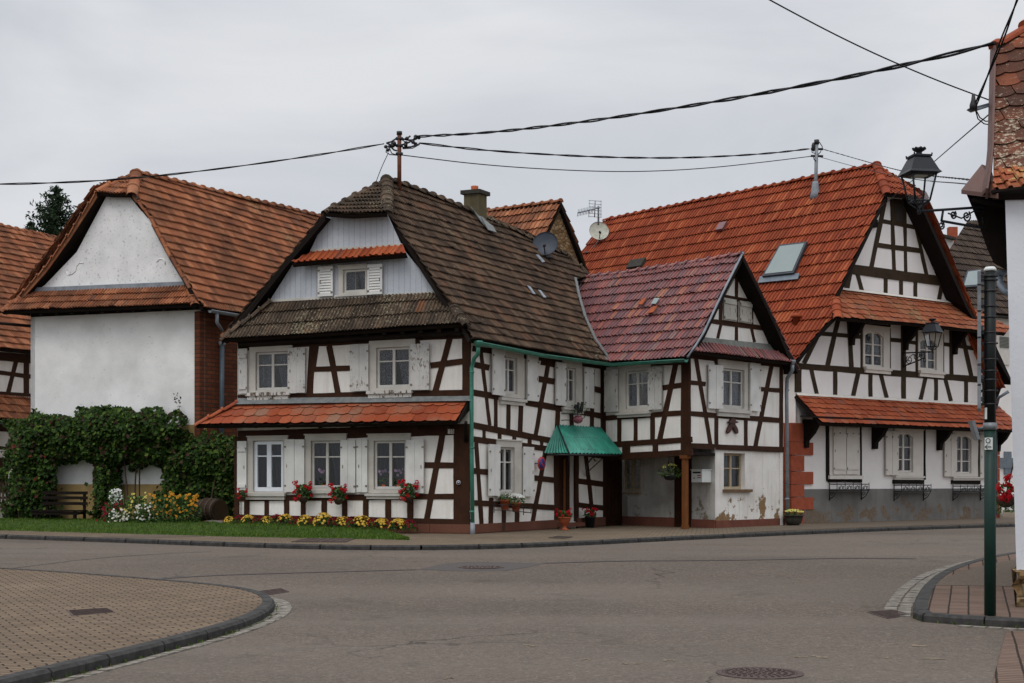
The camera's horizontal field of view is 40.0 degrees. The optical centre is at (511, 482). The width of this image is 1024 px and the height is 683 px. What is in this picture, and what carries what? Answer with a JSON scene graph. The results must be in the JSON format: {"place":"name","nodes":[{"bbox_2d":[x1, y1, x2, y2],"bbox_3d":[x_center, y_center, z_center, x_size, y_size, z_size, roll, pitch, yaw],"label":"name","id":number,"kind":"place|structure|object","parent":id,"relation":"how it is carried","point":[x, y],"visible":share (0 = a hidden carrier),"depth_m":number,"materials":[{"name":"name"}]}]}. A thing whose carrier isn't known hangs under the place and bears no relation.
{"place":"outdoors","nodes":[
{"label":"outdoors","id":0,"kind":"place"},
{"bbox_2d":[0,569,261,675],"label":"pavement","id":1,"kind":"structure","parent":0,"point":[40,625],"depth_m":15.99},
{"bbox_2d":[67,608,113,615],"bbox_3d":[-4.785,1.467,15.967,0.507,0.040,0.650,0,0,-27],"label":"drain cover","id":2,"kind":"object","parent":1,"relation":"on","point":[87,611],"visible":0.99,"depth_m":15.95,"materials":[{"name":"metal"}]},
{"bbox_2d":[0,517,409,539],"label":"grass","id":3,"kind":"structure","parent":0,"point":[200,528],"depth_m":34.40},
{"bbox_2d":[0,476,13,517],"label":"picket fence","id":4,"kind":"object","parent":3,"relation":"on","point":[3,498],"visible":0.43,"depth_m":41.47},
{"bbox_2d":[31,491,87,519],"bbox_3d":[-12.790,0.695,39.865,1.546,0.910,0.545,0,0,18],"label":"park bench","id":5,"kind":"object","parent":3,"relation":"on","point":[47,512],"visible":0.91,"depth_m":39.88,"materials":[{"name":"brown wood"}]},
{"bbox_2d":[96,500,127,521],"bbox_3d":[-10.710,0.795,37.747,0.896,0.699,0.424,0,0,12],"label":"salvia","id":6,"kind":"object","parent":3,"relation":"on","point":[103,509],"visible":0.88,"depth_m":37.71,"materials":[{"name":"red plant"}]},
{"bbox_2d":[106,488,126,520],"bbox_3d":[-10.701,0.639,38.028,0.590,1.004,0.540,0,0,0],"label":"phlox","id":7,"kind":"object","parent":3,"relation":"on","point":[115,497],"visible":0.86,"depth_m":37.97,"materials":[{"name":"white plant"}]},
{"bbox_2d":[0,393,234,519],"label":"climbing vine","id":8,"kind":"object","parent":3,"relation":"on","point":[108,441],"visible":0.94,"depth_m":39.73,"materials":[{"name":"green plant"}]},
{"bbox_2d":[108,508,128,522],"bbox_3d":[-10.465,0.907,37.470,0.589,0.469,0.423,0,0,0],"label":"aster","id":9,"kind":"object","parent":3,"relation":"on","point":[123,518],"visible":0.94,"depth_m":37.41,"materials":[{"name":"white plant"}]},
{"bbox_2d":[119,492,149,521],"bbox_3d":[-10.075,0.687,37.773,0.886,0.908,0.588,0,0,0],"label":"marigold","id":10,"kind":"object","parent":3,"relation":"on","point":[141,500],"visible":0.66,"depth_m":37.73,"materials":[{"name":"yellow plant"}]},
{"bbox_2d":[134,502,156,522],"bbox_3d":[-9.697,0.827,37.225,0.626,0.628,0.442,0,0,0],"label":"daisy","id":11,"kind":"object","parent":3,"relation":"on","point":[144,512],"visible":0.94,"depth_m":37.15,"materials":[{"name":"white plant"}]},
{"bbox_2d":[144,493,179,522],"bbox_3d":[-9.261,0.707,37.335,0.992,0.886,0.652,0,0,0],"label":"coneflower","id":12,"kind":"object","parent":3,"relation":"on","point":[164,501],"visible":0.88,"depth_m":37.22,"materials":[{"name":"orange plant"}]},
{"bbox_2d":[165,491,201,522],"bbox_3d":[-8.651,0.681,37.146,0.984,0.956,0.673,0,0,0],"label":"coneflower","id":13,"kind":"object","parent":3,"relation":"on","point":[190,502],"visible":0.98,"depth_m":37.03,"materials":[{"name":"orange plant"}]},
{"bbox_2d":[194,498,227,520],"bbox_3d":[-8.098,0.740,37.903,0.720,0.683,0.681,0,0,39],"label":"barrel","id":14,"kind":"object","parent":3,"relation":"on","point":[214,508],"visible":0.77,"depth_m":37.65,"materials":[{"name":"wood"}]},
{"bbox_2d":[297,515,312,525],"bbox_3d":[-5.150,0.935,35.082,0.427,0.302,0.522,0,0,-2],"label":"chrysanthemum","id":15,"kind":"object","parent":3,"relation":"on","point":[306,522],"visible":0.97,"depth_m":34.97,"materials":[{"name":"yellow plant"}]},
{"bbox_2d":[313,512,332,525],"bbox_3d":[-4.676,0.910,34.884,0.533,0.377,0.653,0,0,-1],"label":"chrysanthemum","id":16,"kind":"object","parent":3,"relation":"on","point":[324,518],"visible":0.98,"depth_m":34.74,"materials":[{"name":"yellow plant"}]},
{"bbox_2d":[349,515,372,527],"bbox_3d":[-3.679,0.960,34.470,0.601,0.347,0.491,0,0,10],"label":"chrysanthemum","id":17,"kind":"object","parent":3,"relation":"on","point":[362,519],"visible":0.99,"depth_m":34.38,"materials":[{"name":"yellow plant"}]},
{"bbox_2d":[371,518,391,529],"bbox_3d":[-3.163,1.003,34.249,0.522,0.302,0.427,0,0,-2],"label":"chrysanthemum","id":18,"kind":"object","parent":3,"relation":"on","point":[381,522],"visible":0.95,"depth_m":34.16,"materials":[{"name":"yellow plant"}]},
{"bbox_2d":[388,518,407,530],"bbox_3d":[-2.743,1.009,34.073,0.548,0.317,0.448,0,0,-22],"label":"chrysanthemum","id":19,"kind":"object","parent":3,"relation":"on","point":[399,522],"visible":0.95,"depth_m":33.98,"materials":[{"name":"yellow plant"}]},
{"bbox_2d":[0,512,1014,544],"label":"pavement","id":20,"kind":"structure","parent":0,"point":[611,532],"depth_m":32.84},
{"bbox_2d":[103,534,196,537],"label":"asphalt pavement","id":21,"kind":"structure","parent":20,"relation":"on","point":[147,536],"depth_m":32.10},
{"bbox_2d":[291,538,354,541],"bbox_3d":[-4.013,1.218,30.002,1.147,0.030,1.799,0,0,0],"label":"drain cover","id":22,"kind":"object","parent":20,"relation":"on","point":[325,540],"visible":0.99,"depth_m":29.66,"materials":[{"name":"metal"}]},
{"bbox_2d":[401,519,417,531],"bbox_3d":[-2.471,1.025,33.963,0.433,0.302,0.520,0,0,-9],"label":"chrysanthemum","id":23,"kind":"object","parent":20,"relation":"on","point":[410,525],"visible":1,"depth_m":33.89,"materials":[{"name":"red plant"}]},
{"bbox_2d":[554,508,572,529],"bbox_3d":[1.345,0.929,36.603,0.495,0.591,0.410,0,0,0],"label":"flower pot","id":24,"kind":"object","parent":20,"relation":"on","point":[564,520],"visible":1,"depth_m":36.53,"materials":[{"name":"ceramic"}]},
{"bbox_2d":[582,507,597,527],"bbox_3d":[2.139,0.944,38.571,0.461,0.561,0.372,0,0,0],"label":"flower pot","id":25,"kind":"object","parent":20,"relation":"on","point":[590,517],"visible":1,"depth_m":38.49,"materials":[{"name":"black plastic"}]},
{"bbox_2d":[783,509,803,524],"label":"flower pot","id":26,"kind":"object","parent":20,"relation":"on","point":[795,518],"visible":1,"depth_m":40.57,"materials":[{"name":"black"}]},
{"bbox_2d":[738,518,1014,532],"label":"asphalt pavement","id":27,"kind":"structure","parent":20,"relation":"on","point":[917,523],"depth_m":41.20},
{"bbox_2d":[0,527,1023,682],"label":"road","id":28,"kind":"structure","parent":0,"point":[612,616],"depth_m":16.84,"materials":[{"name":"asphalt"}]},
{"bbox_2d":[0,568,274,682],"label":"kerb","id":29,"kind":"structure","parent":28,"relation":"on","point":[265,608],"depth_m":13.11,"materials":[{"name":"concrete"}]},
{"bbox_2d":[51,597,287,682],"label":"gutter strip","id":30,"kind":"object","parent":28,"relation":"on","point":[160,655],"visible":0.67,"depth_m":13.13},
{"bbox_2d":[235,597,291,630],"bbox_3d":[-2.986,1.553,16.922,0.676,0.114,3.944,0,0,-8],"label":"gutter strip","id":31,"kind":"object","parent":28,"relation":"on","point":[286,610],"visible":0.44,"depth_m":16.59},
{"bbox_2d":[260,588,288,594],"bbox_3d":[-3.299,1.498,19.316,0.408,0.048,0.898,0,0,27],"label":"drain cover","id":32,"kind":"object","parent":28,"relation":"on","point":[274,591],"visible":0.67,"depth_m":19.32,"materials":[{"name":"metal"}]},
{"bbox_2d":[156,569,416,578],"bbox_3d":[-3.553,1.429,22.239,4.243,0.039,0.438,0,0,-24],"label":"tar seam","id":33,"kind":"object","parent":28,"relation":"on","point":[275,573],"visible":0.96,"depth_m":22.21,"materials":[{"name":"asphalt"}]},
{"bbox_2d":[458,565,503,568],"bbox_3d":[-0.511,1.411,23.433,0.767,0.040,0.767,0,0,0],"label":"manhole cover","id":34,"kind":"object","parent":28,"relation":"on","point":[480,567],"visible":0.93,"depth_m":23.27,"materials":[{"name":"metal"}]},
{"bbox_2d":[423,562,541,570],"bbox_3d":[-0.536,1.398,23.620,1.582,0.042,2.023,0,0,28],"label":"asphalt patch","id":35,"kind":"object","parent":28,"relation":"on","point":[455,566],"visible":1,"depth_m":23.78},
{"bbox_2d":[38,602,1017,682],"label":"weeds","id":36,"kind":"object","parent":28,"relation":"on","point":[141,657],"visible":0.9,"depth_m":13.79,"materials":[{"name":"green plant"}]},
{"bbox_2d":[444,644,942,678],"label":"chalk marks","id":37,"kind":"object","parent":28,"relation":"on","point":[802,656],"visible":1,"depth_m":12.86},
{"bbox_2d":[546,558,914,562],"bbox_3d":[3.887,1.370,24.998,6.849,0.022,0.508,0,0,-9],"label":"tar seam","id":38,"kind":"object","parent":28,"relation":"on","point":[705,560],"visible":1,"depth_m":24.88,"materials":[{"name":"asphalt"}]},
{"bbox_2d":[716,667,803,679],"bbox_3d":[2.080,1.606,11.822,0.731,0.040,0.731,0,0,0],"label":"manhole cover","id":39,"kind":"object","parent":28,"relation":"on","point":[766,673],"visible":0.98,"depth_m":11.77,"materials":[{"name":"metal"}]},
{"bbox_2d":[867,609,911,618],"bbox_3d":[4.485,1.552,16.610,0.432,0.043,0.851,0,0,-5],"label":"drain cover","id":40,"kind":"object","parent":28,"relation":"on","point":[889,614],"visible":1,"depth_m":16.60,"materials":[{"name":"metal"}]},
{"bbox_2d":[884,560,970,616],"bbox_3d":[15.276,1.447,28.714,32.633,0.285,4.591,0,0,-41],"label":"gutter strip","id":41,"kind":"object","parent":28,"relation":"on","point":[907,603],"visible":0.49,"depth_m":19.17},
{"bbox_2d":[0,0,1023,250],"label":"sky","id":42,"kind":"structure","parent":0,"point":[90,89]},
{"bbox_2d":[944,227,957,248],"bbox_3d":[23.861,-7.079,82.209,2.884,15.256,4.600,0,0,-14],"label":"chimney","id":43,"kind":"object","parent":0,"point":[951,236],"depth_m":80.83,"materials":[{"name":"brick"}]},
{"bbox_2d":[928,554,1023,617],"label":"pavement","id":44,"kind":"structure","parent":0,"point":[958,599],"depth_m":17.43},
{"bbox_2d":[936,559,1017,585],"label":"asphalt pavement","id":45,"kind":"structure","parent":44,"relation":"on","point":[973,577],"depth_m":20.46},
{"bbox_2d":[968,266,997,616],"bbox_3d":[5.293,-0.436,16.003,0.282,3.951,0.810,0,0,4],"label":"sign post","id":46,"kind":"object","parent":44,"relation":"on","point":[989,359],"visible":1,"depth_m":15.64,"materials":[{"name":"metal"}]},
{"bbox_2d":[992,631,1023,682],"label":"pavement","id":47,"kind":"structure","parent":0,"point":[1010,667],"depth_m":12.56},
{"bbox_3d":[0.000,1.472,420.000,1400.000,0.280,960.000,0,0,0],"label":"ground","id":48,"kind":"structure","parent":0,"visible":0},
{"bbox_2d":[0,203,79,502],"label":"farmhouse","id":49,"kind":"object","parent":48,"relation":"on","point":[23,251],"visible":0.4,"depth_m":47.41,"materials":[{"name":"orange paint"}]},
{"bbox_2d":[25,185,78,235],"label":"conifer","id":50,"kind":"object","parent":48,"relation":"on","point":[50,214],"visible":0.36,"depth_m":65.69,"materials":[{"name":"plant"}]},
{"bbox_2d":[0,168,320,521],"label":"barn","id":51,"kind":"structure","parent":48,"relation":"on","point":[137,295],"depth_m":40.52,"materials":[{"name":"paint"}]},
{"bbox_2d":[194,174,799,533],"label":"timbered house","id":52,"kind":"structure","parent":48,"relation":"on","point":[456,359],"depth_m":36.17,"materials":[{"name":"paint"}]},
{"bbox_2d":[246,435,288,499],"bbox_3d":[-6.235,-0.391,36.025,1.283,1.633,0.296,0,0,23],"label":"window","id":53,"kind":"structure","parent":52,"relation":"in","point":[261,450],"depth_m":36.06,"materials":[{"name":"paint"}]},
{"bbox_2d":[245,345,292,399],"bbox_3d":[-6.157,-2.851,35.991,1.376,1.450,0.294,0,0,23],"label":"window","id":54,"kind":"structure","parent":52,"relation":"in","point":[272,392],"depth_m":36.02,"materials":[{"name":"paint"}]},
{"bbox_2d":[292,480,312,502],"bbox_3d":[-5.238,0.216,35.254,0.472,0.582,0.461,0,0,-35],"label":"flower basket","id":55,"kind":"object","parent":52,"relation":"attached to","point":[304,497],"visible":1,"depth_m":35.21,"materials":[{"name":"red plant"}]},
{"bbox_2d":[304,433,347,497],"bbox_3d":[-4.646,-0.432,35.358,1.229,1.604,0.294,0,0,23],"label":"window","id":56,"kind":"structure","parent":52,"relation":"in","point":[317,446],"depth_m":35.42,"materials":[{"name":"paint"}]},
{"bbox_2d":[328,483,347,504],"bbox_3d":[-4.307,0.266,34.867,0.448,0.553,0.438,0,0,-35],"label":"flower basket","id":57,"kind":"object","parent":52,"relation":"attached to","point":[338,498],"visible":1,"depth_m":34.83,"materials":[{"name":"red plant"}]},
{"bbox_2d":[334,263,367,298],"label":"window","id":58,"kind":"structure","parent":52,"relation":"in","point":[343,270],"depth_m":35.08,"materials":[{"name":"paint"}]},
{"bbox_2d":[364,433,411,498],"bbox_3d":[-3.012,-0.412,34.674,1.252,1.611,0.295,0,0,23],"label":"window","id":59,"kind":"structure","parent":52,"relation":"in","point":[384,442],"depth_m":34.71,"materials":[{"name":"paint"}]},
{"bbox_2d":[366,339,415,397],"bbox_3d":[-2.930,-2.824,34.641,1.338,1.460,0.297,0,0,23],"label":"window","id":60,"kind":"structure","parent":52,"relation":"in","point":[394,390],"depth_m":34.66,"materials":[{"name":"paint"}]},
{"bbox_2d":[384,131,420,190],"bbox_3d":[-2.853,-8.346,36.578,0.963,1.563,0.268,0,0,0],"label":"roof mast","id":61,"kind":"object","parent":52,"relation":"on","point":[398,145],"visible":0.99,"depth_m":36.52,"materials":[{"name":"black metal"}]},
{"bbox_2d":[0,143,383,184],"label":"cable","id":62,"kind":"object","parent":61,"relation":"attached to","point":[26,183],"visible":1,"depth_m":34.85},
{"bbox_2d":[419,142,809,158],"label":"cable","id":63,"kind":"object","parent":61,"relation":"attached to","point":[502,151],"visible":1,"depth_m":40.61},
{"bbox_2d":[413,41,995,137],"bbox_3d":[2.120,-7.367,27.601,0.588,3.287,20.213,0,0,-26],"label":"cable","id":64,"kind":"object","parent":61,"relation":"attached to","point":[906,64],"visible":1,"depth_m":24.11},
{"bbox_2d":[397,479,418,502],"bbox_3d":[-2.517,0.190,34.125,0.461,0.582,0.472,0,0,29],"label":"flower basket","id":65,"kind":"object","parent":52,"relation":"attached to","point":[409,496],"visible":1,"depth_m":34.08,"materials":[{"name":"red plant"}]},
{"bbox_2d":[494,439,525,498],"bbox_3d":[-0.124,-0.352,35.361,0.298,1.476,1.367,0,0,30],"label":"window","id":66,"kind":"structure","parent":52,"relation":"in","point":[505,444],"depth_m":35.55,"materials":[{"name":"paint"}]},
{"bbox_2d":[494,503,530,514],"bbox_3d":[0.021,0.662,35.176,0.242,0.315,1.480,0,0,30],"label":"window planter","id":67,"kind":"object","parent":52,"relation":"attached to","point":[510,510],"visible":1,"depth_m":34.97,"materials":[{"name":"black metal"}]},
{"bbox_2d":[498,492,511,509],"bbox_3d":[-0.173,0.441,34.881,0.371,0.458,0.370,0,0,0],"label":"flower pot","id":68,"kind":"object","parent":67,"relation":"on","point":[505,502],"visible":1,"depth_m":34.79,"materials":[{"name":"ceramic"}]},
{"bbox_2d":[507,493,525,511],"bbox_3d":[0.097,0.490,35.284,0.487,0.472,0.491,0,0,0],"label":"flower pot","id":69,"kind":"object","parent":67,"relation":"on","point":[515,504],"visible":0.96,"depth_m":35.20,"materials":[{"name":"ceramic"}]},
{"bbox_2d":[498,350,527,405],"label":"window","id":70,"kind":"structure","parent":52,"relation":"in","point":[512,399],"depth_m":35.66,"materials":[{"name":"paint"}]},
{"bbox_2d":[533,232,557,257],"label":"satellite dish","id":71,"kind":"object","parent":52,"relation":"on","point":[545,243],"visible":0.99,"depth_m":41.79,"materials":[{"name":"metal"}]},
{"bbox_2d":[559,453,569,522],"bbox_3d":[1.354,0.147,38.137,0.144,1.886,0.922,0,0,30],"label":"door","id":72,"kind":"structure","parent":52,"relation":"in","point":[564,481],"depth_m":38.23,"materials":[{"name":"brown wood"}]},
{"bbox_2d":[561,360,585,413],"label":"window","id":73,"kind":"structure","parent":52,"relation":"in","point":[577,366],"depth_m":38.44,"materials":[{"name":"paint"}]},
{"bbox_2d":[561,402,588,423],"bbox_3d":[1.747,-1.903,38.044,0.426,0.599,1.100,0,0,42],"label":"flower pot","id":74,"kind":"object","parent":52,"relation":"on","point":[577,418],"visible":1,"depth_m":38.02,"materials":[{"name":"pink ceramic"}]},
{"bbox_2d":[603,460,621,525],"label":"door","id":75,"kind":"structure","parent":52,"relation":"in","point":[612,469],"depth_m":40.43,"materials":[{"name":"brown wood"}]},
{"bbox_2d":[622,459,642,494],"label":"window","id":76,"kind":"structure","parent":52,"relation":"in","point":[633,466],"depth_m":40.78,"materials":[{"name":"paint"}]},
{"bbox_2d":[615,364,651,417],"bbox_3d":[3.421,-2.541,38.903,0.296,1.442,1.386,0,0,-38],"label":"window","id":77,"kind":"structure","parent":52,"relation":"in","point":[640,410],"depth_m":39.03,"materials":[{"name":"paint"}]},
{"bbox_2d":[658,458,681,479],"bbox_3d":[4.295,-0.410,38.290,0.682,0.681,0.696,0,0,0],"label":"hanging basket","id":78,"kind":"object","parent":52,"relation":"hanging from","point":[667,476],"visible":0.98,"depth_m":38.18,"materials":[{"name":"green metal"}]},
{"bbox_2d":[674,456,691,526],"bbox_3d":[4.738,0.178,39.080,0.075,2.097,0.628,0,0,-38],"label":"door","id":79,"kind":"structure","parent":52,"relation":"in","point":[678,481],"depth_m":39.11,"materials":[{"name":"brown wood"}]},
{"bbox_2d":[690,469,711,481],"bbox_3d":[5.153,-0.193,38.301,0.400,0.350,0.440,0,0,-38],"label":"letter box","id":80,"kind":"object","parent":52,"relation":"attached to","point":[700,475],"visible":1,"depth_m":38.16,"materials":[{"name":"white metal"}]},
{"bbox_2d":[726,418,737,433],"bbox_3d":[6.071,-1.566,38.769,0.070,0.431,0.618,0,0,42],"label":"carved emblem","id":81,"kind":"object","parent":52,"relation":"attached to","point":[732,424],"visible":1,"depth_m":38.74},
{"bbox_2d":[724,453,742,488],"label":"window","id":82,"kind":"structure","parent":52,"relation":"in","point":[734,472],"depth_m":39.38,"materials":[{"name":"paint"}]},
{"bbox_2d":[716,359,751,417],"bbox_3d":[6.051,-2.593,38.877,0.301,1.548,1.648,0,0,42],"label":"window","id":83,"kind":"structure","parent":52,"relation":"in","point":[730,410],"depth_m":39.00,"materials":[{"name":"paint"}]},
{"bbox_2d":[0,523,1014,549],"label":"kerb","id":84,"kind":"structure","parent":48,"relation":"on","point":[390,547],"depth_m":30.43,"materials":[{"name":"concrete"}]},
{"bbox_2d":[487,198,588,271],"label":"stone house","id":85,"kind":"structure","parent":48,"relation":"on","point":[537,218],"depth_m":51.25,"materials":[{"name":"orange tile"}]},
{"bbox_2d":[582,161,1011,523],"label":"timbered house","id":86,"kind":"structure","parent":48,"relation":"on","point":[856,308],"depth_m":45.80,"materials":[{"name":"orange paint"}]},
{"bbox_2d":[577,200,601,224],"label":"roof antenna","id":87,"kind":"object","parent":86,"relation":"on","point":[594,210],"visible":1,"depth_m":51.96,"materials":[{"name":"metal"}]},
{"bbox_2d":[585,222,608,252],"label":"satellite dish","id":88,"kind":"object","parent":86,"relation":"on","point":[600,231],"visible":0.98,"depth_m":54.44,"materials":[{"name":"white metal"}]},
{"bbox_2d":[809,139,822,198],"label":"roof mast","id":89,"kind":"object","parent":86,"relation":"on","point":[815,183],"visible":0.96,"depth_m":47.31,"materials":[{"name":"metal"}]},
{"bbox_2d":[403,155,810,171],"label":"cable","id":90,"kind":"object","parent":89,"relation":"attached to","point":[600,171],"visible":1,"depth_m":40.53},
{"bbox_2d":[821,157,965,184],"bbox_3d":[8.810,-7.462,33.010,1.034,7.010,28.868,0,0,8],"label":"cable","id":91,"kind":"object","parent":89,"relation":"attached to","point":[907,178],"visible":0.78,"depth_m":31.79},
{"bbox_2d":[823,149,969,180],"bbox_3d":[8.837,-7.624,33.014,0.979,7.222,28.878,0,0,8],"label":"cable","id":92,"kind":"object","parent":89,"relation":"attached to","point":[966,179],"visible":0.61,"depth_m":35.27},
{"bbox_2d":[828,426,863,478],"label":"window","id":93,"kind":"structure","parent":86,"relation":"in","point":[832,476],"depth_m":43.55,"materials":[{"name":"beige paint"}]},
{"bbox_2d":[829,483,868,499],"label":"window basket","id":94,"kind":"object","parent":86,"relation":"attached to","point":[853,489],"depth_m":43.62,"materials":[{"name":"black metal"}]},
{"bbox_2d":[863,324,892,373],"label":"window","id":95,"kind":"structure","parent":86,"relation":"in","point":[882,331],"depth_m":45.09,"materials":[{"name":"beige paint"}]},
{"bbox_2d":[893,428,924,479],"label":"window","id":96,"kind":"structure","parent":86,"relation":"in","point":[915,472],"depth_m":46.22,"materials":[{"name":"beige paint"}]},
{"bbox_2d":[894,484,930,500],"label":"window basket","id":97,"kind":"object","parent":86,"relation":"attached to","point":[916,485],"depth_m":45.72,"materials":[{"name":"black metal"}]},
{"bbox_2d":[903,318,943,367],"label":"street lantern","id":98,"kind":"object","parent":86,"relation":"attached to","point":[931,327],"visible":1,"depth_m":44.62,"materials":[{"name":"black paint"}]},
{"bbox_2d":[918,330,945,377],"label":"window","id":99,"kind":"structure","parent":86,"relation":"in","point":[923,372],"depth_m":46.94,"materials":[{"name":"beige paint"}]},
{"bbox_2d":[951,431,981,479],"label":"window","id":100,"kind":"structure","parent":86,"relation":"in","point":[968,447],"depth_m":48.35,"materials":[{"name":"beige paint"}]},
{"bbox_2d":[952,485,983,500],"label":"window basket","id":101,"kind":"object","parent":86,"relation":"attached to","point":[980,488],"depth_m":47.66,"materials":[{"name":"black metal"}]},
{"bbox_2d":[913,552,1015,610],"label":"kerb","id":102,"kind":"structure","parent":48,"relation":"on","point":[922,597],"depth_m":19.26,"materials":[{"name":"stone"}]},
{"bbox_2d":[913,609,1023,627],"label":"kerb","id":103,"kind":"structure","parent":48,"relation":"on","point":[924,615],"depth_m":15.57,"materials":[{"name":"concrete"}]},
{"bbox_2d":[950,220,1014,509],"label":"brown roofed house","id":104,"kind":"structure","parent":48,"relation":"on","point":[970,254],"depth_m":69.71,"materials":[{"name":"paint"}]},
{"bbox_2d":[996,333,1009,364],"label":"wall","id":105,"kind":"structure","parent":104,"relation":"in","point":[1003,346],"depth_m":69.29,"materials":[{"name":"beige paint"}]},
{"bbox_2d":[957,625,1023,630],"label":"gutter strip","id":106,"kind":"object","parent":48,"relation":"on","point":[990,627],"visible":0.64,"depth_m":15.21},
{"bbox_2d":[961,19,1023,606],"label":"roughcast house","id":107,"kind":"structure","parent":48,"relation":"on","point":[998,194],"depth_m":16.83,"materials":[{"name":"paint"}]},
{"bbox_2d":[769,0,988,100],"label":"cable","id":108,"kind":"object","parent":107,"relation":"attached to","point":[873,52],"visible":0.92,"depth_m":17.16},
{"bbox_2d":[897,146,983,229],"bbox_3d":[5.372,-3.489,16.853,1.733,0.932,0.481,0,0,-24],"label":"street lantern","id":109,"kind":"object","parent":107,"relation":"attached to","point":[918,164],"visible":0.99,"depth_m":16.58,"materials":[{"name":"black paint"}]},
{"bbox_2d":[967,94,988,124],"bbox_3d":[6.006,-4.747,17.959,0.601,0.329,0.164,0,0,-38],"label":"wall bracket","id":110,"kind":"object","parent":107,"relation":"attached to","point":[974,107],"depth_m":17.83,"materials":[{"name":"black metal"}]},
{"bbox_2d":[838,115,987,237],"bbox_3d":[8.550,-6.215,30.529,0.962,2.868,25.090,0,0,9],"label":"cable","id":111,"kind":"object","parent":110,"relation":"attached to","point":[914,178],"visible":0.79,"depth_m":27.70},
{"bbox_2d":[975,0,1017,104],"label":"cable","id":112,"kind":"object","parent":110,"relation":"attached to","point":[994,58],"visible":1,"depth_m":17.11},
{"bbox_2d":[996,464,1014,513],"bbox_3d":[6.735,-0.109,18.891,0.576,1.056,0.594,0,0,0],"label":"hanging basket","id":113,"kind":"object","parent":107,"relation":"attached to","point":[1004,499],"visible":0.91,"depth_m":18.86,"materials":[{"name":"red plant"}]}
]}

